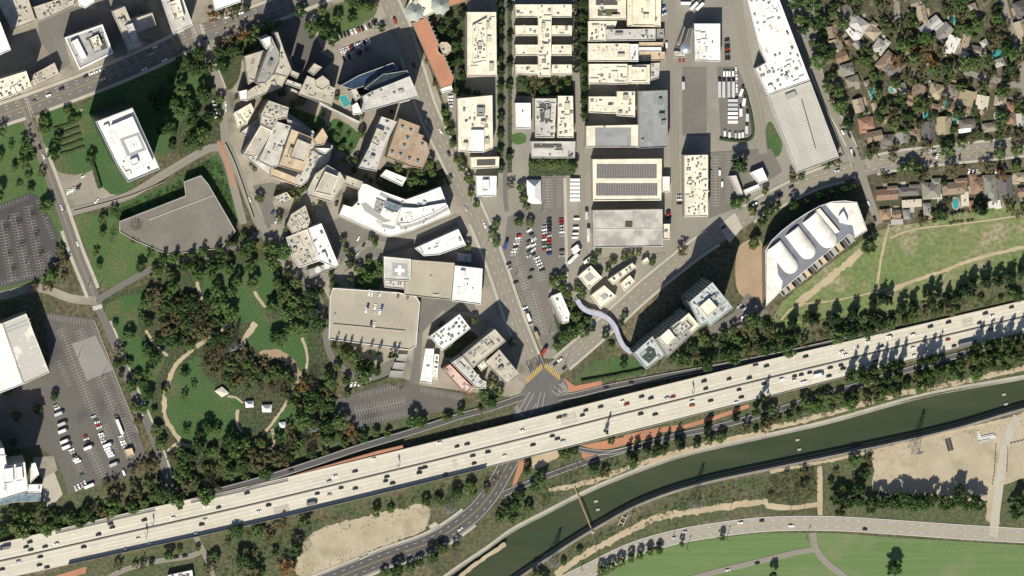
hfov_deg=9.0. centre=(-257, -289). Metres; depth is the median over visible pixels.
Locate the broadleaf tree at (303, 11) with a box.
[294,3,306,17]
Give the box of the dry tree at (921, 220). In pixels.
[918,217,928,226]
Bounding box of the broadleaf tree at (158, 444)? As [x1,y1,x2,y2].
[154,436,165,450]
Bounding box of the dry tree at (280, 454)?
[274,451,283,460]
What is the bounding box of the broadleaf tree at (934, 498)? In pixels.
[926,492,938,507]
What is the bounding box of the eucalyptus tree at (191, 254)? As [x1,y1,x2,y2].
[185,250,195,258]
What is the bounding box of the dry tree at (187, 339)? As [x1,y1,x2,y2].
[180,336,189,346]
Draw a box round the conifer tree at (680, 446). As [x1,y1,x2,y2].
[678,443,684,450]
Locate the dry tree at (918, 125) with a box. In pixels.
[911,118,924,129]
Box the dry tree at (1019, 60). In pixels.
[1013,58,1022,66]
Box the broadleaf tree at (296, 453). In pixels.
[284,444,300,458]
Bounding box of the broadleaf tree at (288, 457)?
[284,451,294,461]
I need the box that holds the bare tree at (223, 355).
[214,348,230,364]
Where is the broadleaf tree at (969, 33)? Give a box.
[963,25,973,35]
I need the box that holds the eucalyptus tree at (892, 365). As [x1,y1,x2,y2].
[887,359,897,370]
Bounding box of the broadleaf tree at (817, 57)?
[808,51,828,69]
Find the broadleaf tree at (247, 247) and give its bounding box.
[241,237,256,253]
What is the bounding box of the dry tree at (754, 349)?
[749,346,759,356]
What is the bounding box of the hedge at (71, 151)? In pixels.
[60,145,83,155]
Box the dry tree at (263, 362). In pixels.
[259,358,266,366]
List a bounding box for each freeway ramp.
[198,394,523,498]
[502,336,1021,496]
[558,328,888,400]
[579,444,639,454]
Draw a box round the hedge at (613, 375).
[581,368,645,382]
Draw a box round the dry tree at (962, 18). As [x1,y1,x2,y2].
[954,11,968,23]
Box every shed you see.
[673,51,684,57]
[844,39,850,46]
[852,40,862,49]
[863,79,869,86]
[871,103,877,112]
[883,116,889,122]
[891,219,902,224]
[903,209,909,218]
[905,98,914,106]
[930,103,941,111]
[947,105,955,113]
[958,128,971,132]
[959,51,968,57]
[964,106,971,112]
[967,2,977,12]
[969,200,973,209]
[980,39,988,47]
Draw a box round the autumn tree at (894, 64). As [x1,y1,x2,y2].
[891,55,903,68]
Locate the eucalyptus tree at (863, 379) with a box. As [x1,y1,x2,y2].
[854,372,866,382]
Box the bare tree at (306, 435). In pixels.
[301,430,313,441]
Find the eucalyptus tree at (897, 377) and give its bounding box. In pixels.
[892,369,903,381]
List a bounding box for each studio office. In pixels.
[455,94,492,151]
[465,11,496,75]
[475,175,496,196]
[514,4,571,76]
[514,102,530,128]
[530,141,575,157]
[533,98,556,137]
[556,95,573,137]
[587,0,625,19]
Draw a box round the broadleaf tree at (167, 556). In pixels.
[163,550,174,559]
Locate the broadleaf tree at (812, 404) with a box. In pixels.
[808,398,816,409]
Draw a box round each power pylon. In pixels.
[442,503,454,512]
[546,556,558,567]
[687,497,702,508]
[908,443,924,454]
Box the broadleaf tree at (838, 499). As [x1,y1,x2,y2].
[828,494,841,504]
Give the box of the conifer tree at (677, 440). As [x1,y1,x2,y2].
[674,436,682,445]
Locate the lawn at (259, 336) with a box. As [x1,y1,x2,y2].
[247,317,307,370]
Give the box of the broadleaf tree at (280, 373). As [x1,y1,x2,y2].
[274,367,290,380]
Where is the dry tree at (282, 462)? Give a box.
[277,457,289,469]
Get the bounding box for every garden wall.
[75,182,162,210]
[94,320,137,430]
[225,144,253,218]
[811,82,843,156]
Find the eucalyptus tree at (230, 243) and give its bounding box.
[224,238,235,247]
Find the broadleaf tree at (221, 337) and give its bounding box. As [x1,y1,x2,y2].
[217,330,229,342]
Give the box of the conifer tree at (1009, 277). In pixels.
[1001,272,1015,284]
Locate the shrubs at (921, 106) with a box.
[814,0,1021,226]
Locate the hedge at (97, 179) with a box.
[90,163,101,188]
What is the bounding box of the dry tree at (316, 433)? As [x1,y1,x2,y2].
[310,427,319,436]
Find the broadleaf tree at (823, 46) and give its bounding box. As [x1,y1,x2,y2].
[814,39,828,53]
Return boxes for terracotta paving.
[57,567,85,575]
[217,140,235,186]
[295,445,402,474]
[512,459,527,485]
[563,378,601,392]
[581,430,659,449]
[581,452,594,458]
[624,425,678,436]
[672,404,748,431]
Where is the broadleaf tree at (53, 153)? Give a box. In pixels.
[47,148,59,161]
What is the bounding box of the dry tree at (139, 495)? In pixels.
[129,489,141,499]
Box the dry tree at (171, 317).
[166,311,175,320]
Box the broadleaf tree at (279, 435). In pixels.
[273,432,283,443]
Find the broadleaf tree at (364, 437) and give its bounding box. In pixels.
[356,432,368,443]
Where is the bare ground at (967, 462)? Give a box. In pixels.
[872,412,1023,523]
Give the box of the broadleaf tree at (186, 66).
[174,54,192,73]
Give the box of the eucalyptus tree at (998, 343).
[992,338,1002,348]
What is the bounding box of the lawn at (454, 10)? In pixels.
[441,2,466,95]
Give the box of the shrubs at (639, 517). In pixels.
[568,467,818,556]
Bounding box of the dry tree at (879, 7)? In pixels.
[874,2,889,15]
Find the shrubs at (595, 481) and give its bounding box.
[510,421,762,518]
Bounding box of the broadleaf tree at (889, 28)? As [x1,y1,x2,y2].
[881,23,892,34]
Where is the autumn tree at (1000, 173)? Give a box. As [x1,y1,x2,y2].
[995,170,1007,179]
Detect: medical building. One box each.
[237,30,291,100]
[284,62,334,105]
[356,115,396,171]
[384,117,429,168]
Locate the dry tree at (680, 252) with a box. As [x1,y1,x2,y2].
[677,245,687,255]
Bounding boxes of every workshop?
[586,43,637,61]
[587,21,616,41]
[587,63,627,84]
[587,91,634,116]
[606,28,663,40]
[637,42,664,60]
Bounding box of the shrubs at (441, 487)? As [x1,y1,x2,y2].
[219,472,502,575]
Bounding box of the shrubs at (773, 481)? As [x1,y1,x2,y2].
[766,465,815,503]
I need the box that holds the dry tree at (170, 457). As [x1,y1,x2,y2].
[166,454,176,465]
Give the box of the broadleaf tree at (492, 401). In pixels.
[485,396,497,408]
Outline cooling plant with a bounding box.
[306,263,333,277]
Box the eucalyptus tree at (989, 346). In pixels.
[982,339,992,349]
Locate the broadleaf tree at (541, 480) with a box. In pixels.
[534,469,547,483]
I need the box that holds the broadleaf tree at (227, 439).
[223,430,240,448]
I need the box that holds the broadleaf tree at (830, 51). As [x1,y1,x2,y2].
[825,47,836,59]
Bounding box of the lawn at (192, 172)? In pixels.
[105,155,237,224]
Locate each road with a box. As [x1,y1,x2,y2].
[0,0,870,167]
[0,284,95,304]
[11,93,101,309]
[70,143,246,224]
[94,304,174,498]
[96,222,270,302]
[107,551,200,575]
[192,22,228,143]
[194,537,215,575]
[222,141,458,279]
[299,272,383,381]
[311,355,568,575]
[380,0,539,374]
[409,300,470,383]
[503,0,508,210]
[548,136,1023,374]
[562,516,1023,575]
[570,0,665,265]
[666,0,679,252]
[693,547,816,575]
[733,0,766,153]
[800,37,882,224]
[810,532,847,575]
[893,0,1023,88]
[989,414,1020,536]
[1000,0,1023,96]
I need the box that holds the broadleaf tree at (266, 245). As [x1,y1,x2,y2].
[261,241,277,259]
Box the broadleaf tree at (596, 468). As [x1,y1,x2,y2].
[586,465,599,476]
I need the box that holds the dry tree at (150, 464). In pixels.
[147,458,159,472]
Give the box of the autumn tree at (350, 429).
[344,424,356,437]
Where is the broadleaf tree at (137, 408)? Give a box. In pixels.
[130,403,140,411]
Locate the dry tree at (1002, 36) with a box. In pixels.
[997,32,1006,42]
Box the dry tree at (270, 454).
[263,450,277,462]
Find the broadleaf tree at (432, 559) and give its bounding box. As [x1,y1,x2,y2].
[424,550,438,564]
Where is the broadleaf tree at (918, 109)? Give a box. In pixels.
[911,102,922,112]
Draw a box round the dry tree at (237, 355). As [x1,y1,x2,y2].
[235,349,247,362]
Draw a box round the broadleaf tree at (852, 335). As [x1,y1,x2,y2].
[845,328,858,340]
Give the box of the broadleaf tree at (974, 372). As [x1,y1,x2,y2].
[967,367,982,383]
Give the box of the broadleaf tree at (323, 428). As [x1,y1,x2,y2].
[319,420,332,434]
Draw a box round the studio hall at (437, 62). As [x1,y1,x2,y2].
[411,0,468,92]
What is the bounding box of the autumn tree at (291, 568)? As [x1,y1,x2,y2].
[275,558,296,575]
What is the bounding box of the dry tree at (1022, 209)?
[1020,206,1023,215]
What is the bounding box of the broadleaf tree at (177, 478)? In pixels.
[174,473,185,483]
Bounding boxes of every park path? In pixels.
[145,330,167,356]
[161,322,231,441]
[167,442,190,453]
[195,282,202,300]
[227,395,243,403]
[235,409,242,431]
[237,321,257,348]
[253,291,265,307]
[263,374,301,432]
[270,429,274,449]
[301,337,308,372]
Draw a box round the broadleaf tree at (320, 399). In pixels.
[316,392,325,405]
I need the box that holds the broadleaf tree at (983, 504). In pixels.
[974,496,986,511]
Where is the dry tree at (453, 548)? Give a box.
[451,542,460,551]
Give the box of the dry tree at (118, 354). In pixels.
[113,345,125,356]
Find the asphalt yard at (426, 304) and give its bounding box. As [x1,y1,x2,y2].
[416,298,476,384]
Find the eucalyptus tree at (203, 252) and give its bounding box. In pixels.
[197,247,207,256]
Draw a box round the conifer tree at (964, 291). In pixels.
[955,285,969,297]
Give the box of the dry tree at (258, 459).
[250,454,265,470]
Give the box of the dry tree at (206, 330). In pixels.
[203,322,213,333]
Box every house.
[729,175,742,195]
[743,167,767,194]
[825,22,837,38]
[828,35,844,53]
[835,51,848,63]
[837,4,853,24]
[839,63,854,76]
[845,27,859,41]
[845,74,860,87]
[849,14,869,36]
[852,97,865,114]
[858,116,874,133]
[864,21,881,40]
[866,129,882,142]
[871,37,890,55]
[874,50,896,71]
[876,186,897,200]
[879,209,890,219]
[880,134,894,148]
[883,58,906,77]
[892,210,900,219]
[896,82,907,95]
[896,132,907,145]
[898,184,919,195]
[902,199,921,207]
[908,82,925,98]
[909,0,923,7]
[910,126,919,139]
[915,5,927,23]
[918,15,943,32]
[922,178,940,199]
[923,117,935,139]
[923,203,930,215]
[927,82,943,99]
[933,21,953,41]
[937,116,951,134]
[942,34,960,56]
[942,178,967,195]
[944,84,958,105]
[956,90,975,107]
[959,33,970,52]
[959,119,975,128]
[961,191,968,205]
[969,173,984,193]
[970,45,986,56]
[975,94,989,109]
[982,122,997,132]
[982,174,997,202]
[988,200,1001,208]
[993,95,1006,106]
[995,57,1004,67]
[996,170,1012,199]
[1004,101,1013,111]
[1006,112,1016,125]
[1012,0,1023,20]
[1013,19,1023,43]
[1013,172,1023,183]
[1016,113,1023,127]
[1017,188,1023,195]
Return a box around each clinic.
[379,169,405,185]
[414,228,465,255]
[428,313,470,350]
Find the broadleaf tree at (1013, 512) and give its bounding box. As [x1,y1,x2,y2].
[1006,505,1022,519]
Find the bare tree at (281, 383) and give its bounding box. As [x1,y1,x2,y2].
[274,374,290,390]
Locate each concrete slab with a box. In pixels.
[359,551,369,559]
[429,522,439,529]
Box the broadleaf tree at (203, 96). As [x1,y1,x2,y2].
[195,86,213,104]
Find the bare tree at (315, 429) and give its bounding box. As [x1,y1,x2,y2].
[309,426,318,432]
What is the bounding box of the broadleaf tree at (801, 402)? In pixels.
[799,395,809,408]
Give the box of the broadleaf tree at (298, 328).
[294,322,308,336]
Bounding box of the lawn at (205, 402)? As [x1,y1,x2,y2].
[166,355,240,443]
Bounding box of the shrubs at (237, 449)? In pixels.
[170,422,332,490]
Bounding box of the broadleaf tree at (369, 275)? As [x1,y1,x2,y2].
[362,271,375,282]
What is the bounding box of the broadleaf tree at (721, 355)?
[717,349,726,361]
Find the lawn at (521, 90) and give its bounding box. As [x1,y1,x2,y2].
[516,76,573,96]
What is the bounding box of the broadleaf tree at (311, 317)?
[304,306,318,322]
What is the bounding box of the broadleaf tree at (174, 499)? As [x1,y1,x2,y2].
[168,489,184,507]
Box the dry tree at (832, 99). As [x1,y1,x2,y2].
[828,95,837,105]
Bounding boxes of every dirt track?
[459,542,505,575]
[549,428,767,491]
[554,498,767,575]
[765,502,818,509]
[768,365,1023,430]
[770,414,1023,473]
[781,281,908,320]
[795,248,863,306]
[817,466,822,514]
[876,224,890,288]
[886,246,1023,295]
[890,215,1021,238]
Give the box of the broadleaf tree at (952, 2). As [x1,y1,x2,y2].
[947,0,960,5]
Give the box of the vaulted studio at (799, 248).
[762,199,866,305]
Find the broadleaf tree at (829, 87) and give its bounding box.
[821,82,833,93]
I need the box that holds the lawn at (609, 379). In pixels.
[570,369,646,382]
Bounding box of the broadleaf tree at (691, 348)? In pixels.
[687,343,697,352]
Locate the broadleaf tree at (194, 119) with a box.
[186,108,199,123]
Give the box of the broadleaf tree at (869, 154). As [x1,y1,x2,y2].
[866,148,878,159]
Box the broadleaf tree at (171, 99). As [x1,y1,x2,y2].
[165,94,179,108]
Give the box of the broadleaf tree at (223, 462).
[216,454,231,466]
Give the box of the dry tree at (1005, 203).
[1002,196,1012,206]
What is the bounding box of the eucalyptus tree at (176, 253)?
[172,251,180,260]
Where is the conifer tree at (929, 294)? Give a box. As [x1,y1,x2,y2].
[922,290,933,300]
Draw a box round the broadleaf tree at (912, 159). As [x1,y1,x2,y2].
[906,157,917,169]
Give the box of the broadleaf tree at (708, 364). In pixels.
[698,355,712,371]
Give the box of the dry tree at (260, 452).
[254,450,265,460]
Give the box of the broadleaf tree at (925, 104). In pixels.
[919,98,931,110]
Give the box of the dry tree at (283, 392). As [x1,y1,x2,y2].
[279,391,288,400]
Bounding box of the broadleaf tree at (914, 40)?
[907,35,919,47]
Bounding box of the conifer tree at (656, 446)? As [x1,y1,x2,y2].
[654,442,660,449]
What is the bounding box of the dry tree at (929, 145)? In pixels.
[919,140,932,151]
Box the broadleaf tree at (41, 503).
[35,498,48,513]
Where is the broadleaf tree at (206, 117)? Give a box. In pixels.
[202,113,214,123]
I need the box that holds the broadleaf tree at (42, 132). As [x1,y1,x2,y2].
[37,124,50,136]
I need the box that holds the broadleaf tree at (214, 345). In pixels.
[206,334,220,348]
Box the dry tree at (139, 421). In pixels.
[132,417,142,426]
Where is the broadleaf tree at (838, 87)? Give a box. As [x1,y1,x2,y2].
[831,84,843,97]
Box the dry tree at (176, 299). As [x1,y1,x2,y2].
[173,297,181,310]
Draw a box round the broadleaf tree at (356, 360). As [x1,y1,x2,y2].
[347,350,360,365]
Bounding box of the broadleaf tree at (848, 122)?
[839,116,853,133]
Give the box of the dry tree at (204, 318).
[198,313,208,322]
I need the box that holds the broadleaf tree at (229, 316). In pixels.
[224,305,237,321]
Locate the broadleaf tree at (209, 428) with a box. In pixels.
[201,421,212,434]
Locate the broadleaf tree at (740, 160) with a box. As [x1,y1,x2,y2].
[730,156,747,173]
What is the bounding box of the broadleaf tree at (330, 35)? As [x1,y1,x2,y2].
[326,30,339,46]
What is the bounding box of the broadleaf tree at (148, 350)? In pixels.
[139,345,151,357]
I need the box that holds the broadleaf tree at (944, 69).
[937,65,948,75]
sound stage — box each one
[0,311,48,392]
[584,124,637,146]
[590,158,669,200]
[591,208,669,247]
[625,0,660,26]
[627,62,659,83]
[636,89,667,148]
[692,23,719,61]
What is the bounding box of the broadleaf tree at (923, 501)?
[914,493,930,510]
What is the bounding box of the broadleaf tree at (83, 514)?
[79,504,92,519]
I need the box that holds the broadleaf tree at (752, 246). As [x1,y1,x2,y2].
[748,236,760,249]
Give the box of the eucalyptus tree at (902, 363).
[897,359,906,368]
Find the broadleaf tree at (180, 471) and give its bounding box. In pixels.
[176,464,186,473]
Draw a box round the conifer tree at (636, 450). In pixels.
[633,446,640,453]
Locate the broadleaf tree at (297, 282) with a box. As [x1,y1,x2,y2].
[290,276,301,288]
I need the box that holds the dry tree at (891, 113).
[888,107,900,120]
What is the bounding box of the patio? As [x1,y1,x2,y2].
[862,97,867,105]
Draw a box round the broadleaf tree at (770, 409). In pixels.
[767,406,777,414]
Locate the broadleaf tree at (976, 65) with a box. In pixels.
[972,56,980,68]
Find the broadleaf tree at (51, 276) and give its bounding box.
[46,265,59,281]
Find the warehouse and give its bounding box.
[419,348,438,383]
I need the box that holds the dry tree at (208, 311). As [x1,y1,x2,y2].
[203,307,212,314]
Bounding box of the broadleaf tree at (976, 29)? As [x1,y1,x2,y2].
[971,19,985,32]
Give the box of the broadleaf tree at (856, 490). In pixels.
[851,484,865,496]
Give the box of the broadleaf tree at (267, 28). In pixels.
[263,19,274,32]
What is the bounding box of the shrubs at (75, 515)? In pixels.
[14,411,472,536]
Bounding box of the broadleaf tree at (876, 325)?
[870,319,880,327]
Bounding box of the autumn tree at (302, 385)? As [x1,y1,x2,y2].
[296,379,309,391]
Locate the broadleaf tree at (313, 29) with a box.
[304,20,317,35]
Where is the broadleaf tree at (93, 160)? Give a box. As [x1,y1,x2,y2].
[85,153,96,163]
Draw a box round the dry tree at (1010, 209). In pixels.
[1006,207,1015,215]
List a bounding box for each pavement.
[0,0,203,101]
[35,109,115,207]
[199,0,529,396]
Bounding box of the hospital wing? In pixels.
[305,164,362,201]
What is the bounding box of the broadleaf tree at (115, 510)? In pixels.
[102,497,120,518]
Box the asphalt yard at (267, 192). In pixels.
[253,182,295,223]
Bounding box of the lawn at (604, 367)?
[577,356,643,379]
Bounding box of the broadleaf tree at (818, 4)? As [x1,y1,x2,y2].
[804,0,822,15]
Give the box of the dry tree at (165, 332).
[156,320,174,336]
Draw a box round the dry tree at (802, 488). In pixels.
[799,481,809,492]
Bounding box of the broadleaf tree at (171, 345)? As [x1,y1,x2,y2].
[162,332,178,348]
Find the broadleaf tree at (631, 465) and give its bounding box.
[628,457,637,469]
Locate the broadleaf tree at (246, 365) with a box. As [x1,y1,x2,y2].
[241,359,251,369]
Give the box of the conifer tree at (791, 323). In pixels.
[787,318,797,328]
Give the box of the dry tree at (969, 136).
[965,134,975,144]
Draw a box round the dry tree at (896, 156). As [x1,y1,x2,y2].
[887,152,898,162]
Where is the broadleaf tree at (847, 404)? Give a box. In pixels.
[843,396,857,412]
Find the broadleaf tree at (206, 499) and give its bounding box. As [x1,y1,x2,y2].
[197,487,214,505]
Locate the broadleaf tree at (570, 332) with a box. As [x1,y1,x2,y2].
[566,326,578,339]
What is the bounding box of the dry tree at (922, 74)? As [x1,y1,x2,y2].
[917,68,925,77]
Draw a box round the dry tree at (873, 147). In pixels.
[869,143,876,151]
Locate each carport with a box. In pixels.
[389,370,403,377]
[392,362,405,369]
[396,354,407,361]
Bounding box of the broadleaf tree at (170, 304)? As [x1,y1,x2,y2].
[161,297,178,314]
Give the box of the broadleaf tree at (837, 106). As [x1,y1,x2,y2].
[831,98,847,114]
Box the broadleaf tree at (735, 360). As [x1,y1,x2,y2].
[724,347,741,365]
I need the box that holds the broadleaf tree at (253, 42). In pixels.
[244,34,257,50]
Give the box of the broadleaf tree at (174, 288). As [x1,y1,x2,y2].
[166,280,178,293]
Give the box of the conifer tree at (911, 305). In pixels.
[907,300,918,310]
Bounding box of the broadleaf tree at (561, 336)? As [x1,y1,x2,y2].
[558,332,569,342]
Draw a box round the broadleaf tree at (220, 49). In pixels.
[212,44,227,59]
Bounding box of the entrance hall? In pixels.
[0,461,41,504]
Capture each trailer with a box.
[84,483,93,488]
[570,178,579,181]
[570,182,579,184]
[570,186,579,188]
[570,190,579,192]
[570,194,579,196]
[570,198,579,200]
[680,2,690,4]
[689,1,698,9]
[695,2,703,10]
[728,99,737,101]
[728,103,737,105]
[728,108,737,110]
[728,112,737,114]
[728,116,737,118]
[728,120,737,123]
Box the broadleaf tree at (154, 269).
[150,266,162,277]
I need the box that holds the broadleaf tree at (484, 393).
[478,389,488,399]
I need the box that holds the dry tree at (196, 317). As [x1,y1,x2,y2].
[190,312,199,320]
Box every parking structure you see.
[119,175,234,254]
[328,287,419,349]
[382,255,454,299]
[766,81,838,172]
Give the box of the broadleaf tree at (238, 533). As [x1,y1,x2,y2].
[228,523,245,539]
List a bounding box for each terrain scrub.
[0,397,511,537]
[39,465,517,575]
[466,341,1023,555]
[537,464,819,575]
[635,274,1023,368]
[823,453,989,525]
[1000,478,1023,527]
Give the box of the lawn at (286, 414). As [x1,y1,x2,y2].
[269,406,312,448]
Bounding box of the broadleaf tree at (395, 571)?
[389,563,403,575]
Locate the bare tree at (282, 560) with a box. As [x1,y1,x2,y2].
[276,554,288,567]
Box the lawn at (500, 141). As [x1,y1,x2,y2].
[497,0,512,172]
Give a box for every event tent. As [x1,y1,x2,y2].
[215,386,228,396]
[245,400,253,407]
[262,404,271,411]
[279,422,285,427]
[526,180,540,203]
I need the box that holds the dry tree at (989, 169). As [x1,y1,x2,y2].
[982,161,995,173]
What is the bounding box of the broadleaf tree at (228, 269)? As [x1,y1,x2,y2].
[224,265,233,274]
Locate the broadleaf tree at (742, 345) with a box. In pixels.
[737,340,749,353]
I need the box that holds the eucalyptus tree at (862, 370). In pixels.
[858,365,866,376]
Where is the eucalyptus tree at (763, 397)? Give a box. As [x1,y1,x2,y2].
[760,394,768,400]
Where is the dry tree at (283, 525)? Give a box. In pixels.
[271,517,286,530]
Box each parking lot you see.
[0,193,65,286]
[0,312,145,493]
[320,21,379,62]
[334,382,462,428]
[356,359,397,387]
[503,177,568,348]
[682,67,706,135]
[709,149,781,218]
[709,293,767,337]
[717,67,750,135]
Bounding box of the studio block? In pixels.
[745,0,809,94]
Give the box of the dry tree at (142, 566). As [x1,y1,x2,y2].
[138,561,146,569]
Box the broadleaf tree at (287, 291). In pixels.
[276,283,291,297]
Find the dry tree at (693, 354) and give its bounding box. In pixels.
[690,352,700,361]
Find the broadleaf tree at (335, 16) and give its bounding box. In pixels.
[331,13,342,25]
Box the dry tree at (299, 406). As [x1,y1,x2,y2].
[294,403,304,412]
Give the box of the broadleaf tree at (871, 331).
[861,325,875,339]
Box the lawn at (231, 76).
[219,35,253,89]
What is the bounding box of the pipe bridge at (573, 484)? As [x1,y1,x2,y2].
[572,483,593,533]
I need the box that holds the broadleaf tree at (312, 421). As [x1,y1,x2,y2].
[306,416,318,429]
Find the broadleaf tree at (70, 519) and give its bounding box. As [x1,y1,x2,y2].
[61,512,73,525]
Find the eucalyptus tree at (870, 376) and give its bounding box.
[865,372,876,382]
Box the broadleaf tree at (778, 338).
[773,331,784,341]
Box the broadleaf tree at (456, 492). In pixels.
[451,488,462,500]
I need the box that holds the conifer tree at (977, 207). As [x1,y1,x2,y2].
[970,203,982,212]
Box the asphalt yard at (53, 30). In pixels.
[38,6,127,69]
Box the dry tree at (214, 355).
[209,353,219,360]
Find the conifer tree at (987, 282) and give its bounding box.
[979,275,991,288]
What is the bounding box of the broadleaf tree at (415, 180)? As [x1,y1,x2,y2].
[407,174,419,186]
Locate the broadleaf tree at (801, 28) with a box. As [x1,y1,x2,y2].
[797,25,809,35]
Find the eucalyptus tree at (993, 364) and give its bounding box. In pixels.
[986,360,998,370]
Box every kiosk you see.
[124,448,133,457]
[457,253,470,261]
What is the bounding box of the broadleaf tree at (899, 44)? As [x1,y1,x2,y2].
[895,39,910,52]
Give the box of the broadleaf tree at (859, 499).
[850,495,864,507]
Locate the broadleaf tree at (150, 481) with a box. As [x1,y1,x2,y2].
[142,477,154,489]
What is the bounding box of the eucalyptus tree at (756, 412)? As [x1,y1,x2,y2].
[752,408,761,415]
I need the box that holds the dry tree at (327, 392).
[323,388,336,398]
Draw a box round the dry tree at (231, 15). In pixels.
[225,6,238,19]
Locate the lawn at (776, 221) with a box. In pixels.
[752,181,864,244]
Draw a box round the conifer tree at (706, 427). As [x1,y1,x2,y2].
[703,424,709,430]
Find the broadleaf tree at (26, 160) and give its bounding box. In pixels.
[17,155,31,170]
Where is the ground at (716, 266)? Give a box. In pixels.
[0,0,1023,575]
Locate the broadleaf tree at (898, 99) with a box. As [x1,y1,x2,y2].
[895,93,905,103]
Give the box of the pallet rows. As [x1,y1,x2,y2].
[945,438,953,450]
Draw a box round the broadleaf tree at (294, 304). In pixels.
[286,292,301,307]
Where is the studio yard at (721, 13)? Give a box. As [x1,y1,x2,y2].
[442,0,852,357]
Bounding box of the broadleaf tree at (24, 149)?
[19,137,33,153]
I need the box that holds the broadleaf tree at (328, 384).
[325,375,336,390]
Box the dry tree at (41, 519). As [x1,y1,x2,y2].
[31,509,47,524]
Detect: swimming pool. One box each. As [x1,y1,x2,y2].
[339,94,351,108]
[868,87,877,100]
[888,86,896,93]
[922,111,931,121]
[948,15,956,24]
[952,115,958,123]
[952,197,959,209]
[991,49,1006,58]
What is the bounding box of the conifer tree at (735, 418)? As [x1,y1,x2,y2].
[732,415,739,421]
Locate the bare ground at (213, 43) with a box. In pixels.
[208,38,223,56]
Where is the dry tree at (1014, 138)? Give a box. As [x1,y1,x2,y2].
[1011,130,1023,144]
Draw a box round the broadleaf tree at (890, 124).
[886,119,900,130]
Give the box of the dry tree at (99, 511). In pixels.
[92,504,102,515]
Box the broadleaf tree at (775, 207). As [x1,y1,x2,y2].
[770,200,781,211]
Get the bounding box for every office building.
[0,0,74,29]
[0,23,10,54]
[0,69,31,100]
[31,62,58,87]
[63,23,112,69]
[110,5,155,50]
[160,0,192,33]
[212,0,240,10]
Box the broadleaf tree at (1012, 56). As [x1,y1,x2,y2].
[1007,44,1020,61]
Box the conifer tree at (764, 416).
[761,412,768,419]
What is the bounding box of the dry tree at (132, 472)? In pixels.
[126,466,136,474]
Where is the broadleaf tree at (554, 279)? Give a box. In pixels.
[548,275,560,288]
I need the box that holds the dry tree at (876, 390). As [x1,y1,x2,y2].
[870,387,879,394]
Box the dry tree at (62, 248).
[54,244,64,254]
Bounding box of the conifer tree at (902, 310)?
[896,303,907,314]
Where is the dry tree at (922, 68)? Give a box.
[917,61,926,70]
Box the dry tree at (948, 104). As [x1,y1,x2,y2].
[939,95,954,109]
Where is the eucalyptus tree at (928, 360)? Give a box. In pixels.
[924,354,934,363]
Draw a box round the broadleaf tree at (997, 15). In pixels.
[990,11,1001,22]
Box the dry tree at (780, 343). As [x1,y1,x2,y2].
[777,339,784,347]
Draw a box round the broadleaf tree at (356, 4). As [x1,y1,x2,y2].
[353,0,364,10]
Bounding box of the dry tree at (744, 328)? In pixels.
[738,324,756,337]
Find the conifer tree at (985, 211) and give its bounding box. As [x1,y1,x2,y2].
[978,206,988,215]
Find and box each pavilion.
[78,0,93,7]
[338,183,450,236]
[405,0,449,20]
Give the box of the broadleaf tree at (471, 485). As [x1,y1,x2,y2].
[464,481,475,491]
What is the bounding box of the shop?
[167,569,192,575]
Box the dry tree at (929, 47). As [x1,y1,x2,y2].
[920,44,932,56]
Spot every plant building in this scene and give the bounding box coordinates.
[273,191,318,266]
[307,222,337,267]
[469,156,498,168]
[681,153,708,216]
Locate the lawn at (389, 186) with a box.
[375,160,451,196]
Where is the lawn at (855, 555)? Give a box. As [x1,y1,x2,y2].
[605,533,1023,575]
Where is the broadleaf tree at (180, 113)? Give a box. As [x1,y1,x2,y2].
[172,105,185,117]
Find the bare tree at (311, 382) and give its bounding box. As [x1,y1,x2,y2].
[305,376,317,389]
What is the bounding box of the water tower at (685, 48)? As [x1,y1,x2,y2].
[675,41,691,53]
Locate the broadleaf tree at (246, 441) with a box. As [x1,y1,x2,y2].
[237,436,250,450]
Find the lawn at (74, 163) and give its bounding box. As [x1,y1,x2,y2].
[37,104,96,174]
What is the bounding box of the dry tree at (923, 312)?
[922,307,929,316]
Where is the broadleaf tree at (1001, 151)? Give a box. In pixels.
[993,146,1006,159]
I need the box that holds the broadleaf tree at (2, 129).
[0,126,5,136]
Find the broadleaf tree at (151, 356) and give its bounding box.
[147,349,163,366]
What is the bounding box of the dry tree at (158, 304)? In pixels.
[155,294,167,308]
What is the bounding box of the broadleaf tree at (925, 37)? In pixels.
[919,31,935,45]
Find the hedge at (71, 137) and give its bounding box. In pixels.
[59,132,80,141]
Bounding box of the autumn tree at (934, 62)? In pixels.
[929,59,939,69]
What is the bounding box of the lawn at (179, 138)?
[171,95,220,153]
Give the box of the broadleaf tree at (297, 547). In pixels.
[288,542,304,556]
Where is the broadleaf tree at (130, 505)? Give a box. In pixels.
[124,500,138,514]
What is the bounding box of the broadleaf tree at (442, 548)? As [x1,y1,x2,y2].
[435,542,449,554]
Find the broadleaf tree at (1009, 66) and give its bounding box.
[1004,62,1017,75]
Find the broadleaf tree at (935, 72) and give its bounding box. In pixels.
[928,61,942,75]
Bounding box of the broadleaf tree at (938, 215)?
[935,209,948,220]
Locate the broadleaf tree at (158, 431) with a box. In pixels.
[150,425,162,437]
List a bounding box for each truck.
[0,545,9,550]
[54,411,63,416]
[57,420,66,426]
[58,428,67,433]
[60,438,69,443]
[62,444,71,449]
[83,444,93,450]
[102,442,112,447]
[109,461,118,466]
[114,416,123,434]
[307,501,316,505]
[503,239,508,249]
[525,311,530,320]
[533,329,539,338]
[541,345,547,355]
[571,243,579,250]
[571,251,579,258]
[572,246,581,253]
[585,209,587,219]
[587,226,589,235]
[681,79,684,89]
[718,79,720,97]
[722,79,724,97]
[727,79,729,97]
[731,79,734,97]
[738,86,743,96]
[739,106,741,115]
[741,96,745,105]
[745,111,748,121]
[745,123,747,133]
[813,372,823,377]
[958,340,976,346]

